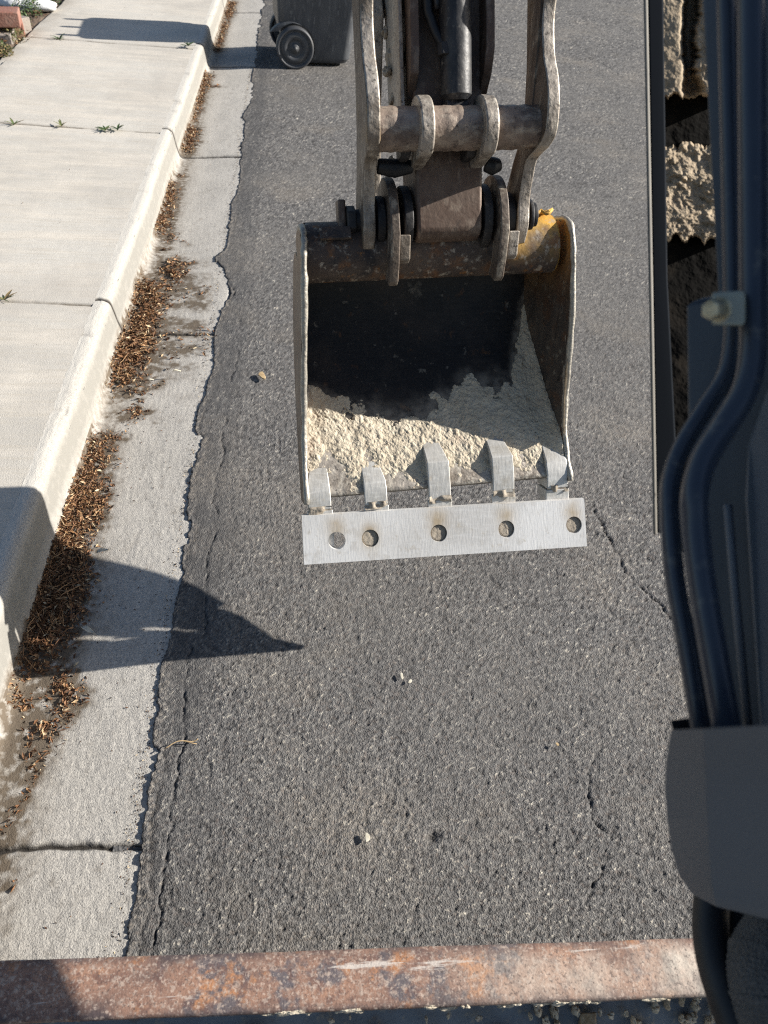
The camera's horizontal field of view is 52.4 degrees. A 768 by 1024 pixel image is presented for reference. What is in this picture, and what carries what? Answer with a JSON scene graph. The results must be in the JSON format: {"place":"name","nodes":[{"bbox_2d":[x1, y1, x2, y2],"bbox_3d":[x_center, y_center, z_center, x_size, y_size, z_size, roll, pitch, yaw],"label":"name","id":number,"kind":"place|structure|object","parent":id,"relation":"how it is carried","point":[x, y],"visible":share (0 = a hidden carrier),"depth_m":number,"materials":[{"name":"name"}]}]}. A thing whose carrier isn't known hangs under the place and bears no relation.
{"place":"outdoors","nodes":[
{"label":"outdoors","id":0,"kind":"place"},
{"bbox_2d":[0,0,63,58],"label":"planter soil","id":1,"kind":"structure","parent":0,"point":[35,21],"depth_m":5.74,"materials":[{"name":"brown soil"}]},
{"bbox_2d":[0,39,14,57],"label":"weed","id":2,"kind":"object","parent":1,"relation":"on","point":[5,51],"visible":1,"depth_m":4.93,"materials":[{"name":"green plant"}]},
{"bbox_2d":[0,28,15,44],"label":"edging block","id":3,"kind":"object","parent":1,"relation":"on","point":[4,36],"depth_m":5.15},
{"bbox_2d":[0,28,25,43],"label":"weed","id":4,"kind":"object","parent":1,"relation":"on","point":[14,33],"visible":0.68,"depth_m":5.19,"materials":[{"name":"green plant"}]},
{"bbox_2d":[0,0,26,11],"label":"white stone","id":5,"kind":"object","parent":1,"relation":"on","point":[8,3],"visible":0.32,"depth_m":5.83,"materials":[{"name":"white stone"}]},
{"bbox_2d":[16,22,24,40],"bbox_3d":[-2.611,-3.302,5.331,0.280,0.110,0.180,-13,45,-19],"label":"edging block","id":6,"kind":"object","parent":1,"relation":"on","point":[22,27],"depth_m":5.31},
{"bbox_2d":[0,6,21,27],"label":"edging block","id":7,"kind":"object","parent":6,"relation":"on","point":[10,17],"depth_m":5.12,"materials":[{"name":"red concrete"}]},
{"bbox_2d":[0,6,42,47],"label":"weed","id":8,"kind":"object","parent":1,"relation":"on","point":[27,13],"visible":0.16,"depth_m":5.80,"materials":[{"name":"green plant"}]},
{"bbox_2d":[20,10,31,26],"bbox_3d":[-2.583,-3.485,5.509,0.182,0.122,0.239,0,43,-6],"label":"weed","id":9,"kind":"object","parent":1,"relation":"on","point":[23,13],"visible":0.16,"depth_m":5.53,"materials":[{"name":"green plant"}]},
{"bbox_2d":[21,15,31,33],"bbox_3d":[-2.604,-3.410,5.456,0.200,0.100,0.160,19,44,15],"label":"edging block","id":10,"kind":"object","parent":1,"relation":"on","point":[26,22],"depth_m":5.45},
{"bbox_2d":[11,0,42,15],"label":"weed","id":11,"kind":"object","parent":1,"relation":"on","point":[27,9],"visible":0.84,"depth_m":5.77,"materials":[{"name":"green plant"}]},
{"bbox_2d":[23,0,56,11],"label":"white stone","id":12,"kind":"object","parent":1,"relation":"on","point":[47,5],"visible":0.57,"depth_m":5.89,"materials":[{"name":"white stone"}]},
{"bbox_2d":[0,0,211,541],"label":"sidewalk","id":13,"kind":"structure","parent":0,"point":[106,63],"depth_m":3.67,"materials":[{"name":"concrete"}]},
{"bbox_2d":[0,290,16,301],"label":"weed","id":14,"kind":"object","parent":13,"relation":"on","point":[6,296],"visible":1,"depth_m":2.70,"materials":[{"name":"green plant"}]},
{"bbox_2d":[6,117,22,124],"bbox_3d":[-1.906,-2.005,4.012,0.078,0.025,0.080,19,44,15],"label":"weed","id":15,"kind":"object","parent":13,"relation":"on","point":[12,121],"visible":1,"depth_m":4.02,"materials":[{"name":"green plant"}]},
{"bbox_2d":[53,119,65,126],"bbox_3d":[-1.680,-2.010,4.041,0.065,0.024,0.077,20,44,16],"label":"weed","id":16,"kind":"object","parent":13,"relation":"on","point":[60,123],"visible":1,"depth_m":4.05,"materials":[{"name":"green plant"}]},
{"bbox_2d":[95,125,113,130],"bbox_3d":[-1.453,-1.994,4.056,0.094,0.009,0.092,-9,44,-15],"label":"weed","id":17,"kind":"object","parent":13,"relation":"on","point":[104,128],"visible":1,"depth_m":4.06,"materials":[{"name":"green plant"}]},
{"bbox_2d":[112,123,123,130],"bbox_3d":[-1.392,-2.005,4.068,0.065,0.019,0.085,0,43,-6],"label":"weed","id":18,"kind":"object","parent":13,"relation":"on","point":[118,127],"visible":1,"depth_m":4.08,"materials":[{"name":"green plant"}]},
{"bbox_2d":[113,157,231,851],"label":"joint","id":19,"kind":"object","parent":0,"point":[118,848],"depth_m":1.49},
{"bbox_2d":[124,0,693,956],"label":"road","id":20,"kind":"structure","parent":0,"point":[466,794],"depth_m":1.85,"materials":[{"name":"grey asphalt"}]},
{"bbox_2d":[0,0,264,960],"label":"gutter and kerb","id":21,"kind":"object","parent":20,"relation":"on","point":[62,834],"visible":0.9,"depth_m":2.02,"materials":[{"name":"concrete"}]},
{"bbox_2d":[81,626,94,633],"bbox_3d":[-0.696,0.277,1.832,0.040,0.010,0.012,21,45,17],"label":"pale leaf","id":22,"kind":"object","parent":21,"relation":"on","point":[87,629],"visible":1,"depth_m":1.83,"materials":[{"name":"grey plant"}]},
{"bbox_2d":[0,0,251,956],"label":"leaf litter","id":23,"kind":"object","parent":21,"relation":"on","point":[43,611],"visible":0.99,"depth_m":2.13,"materials":[{"name":"brown plant"}]},
{"bbox_2d":[96,548,108,552],"bbox_3d":[-0.727,0.100,2.015,0.032,0.010,0.013,-24,50,-29],"label":"pale leaf","id":24,"kind":"object","parent":23,"relation":"on","point":[101,549],"visible":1,"depth_m":2.02,"materials":[{"name":"grey plant"}]},
{"bbox_2d":[164,739,197,748],"bbox_3d":[-0.425,0.487,1.637,0.070,0.009,0.014,-6,43,-12],"label":"straw twig","id":25,"kind":"object","parent":20,"relation":"on","point":[184,741],"visible":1,"depth_m":1.64,"materials":[{"name":"beige plant"}]},
{"bbox_2d":[258,371,265,379],"bbox_3d":[-0.419,-0.468,2.683,0.021,0.006,0.047,-16,46,-21],"label":"stone","id":26,"kind":"object","parent":20,"relation":"on","point":[262,375],"visible":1,"depth_m":2.68,"materials":[{"name":"stone"}]},
{"bbox_2d":[269,0,352,68],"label":"wheeled trash bin","id":27,"kind":"object","parent":20,"relation":"on","point":[304,33],"visible":1,"depth_m":5.62,"materials":[{"name":"grey plastic"}]},
{"bbox_2d":[365,833,369,841],"bbox_3d":[-0.032,0.633,1.517,0.010,0.003,0.019,0,43,-6],"label":"stone","id":28,"kind":"object","parent":20,"relation":"on","point":[367,837],"visible":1,"depth_m":1.51,"materials":[{"name":"white stone"}]},
{"bbox_2d":[0,0,767,1023],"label":"excavator","id":29,"kind":"object","parent":20,"relation":"on","point":[434,308],"visible":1,"depth_m":1.10,"materials":[{"name":"metal"}]}
]}

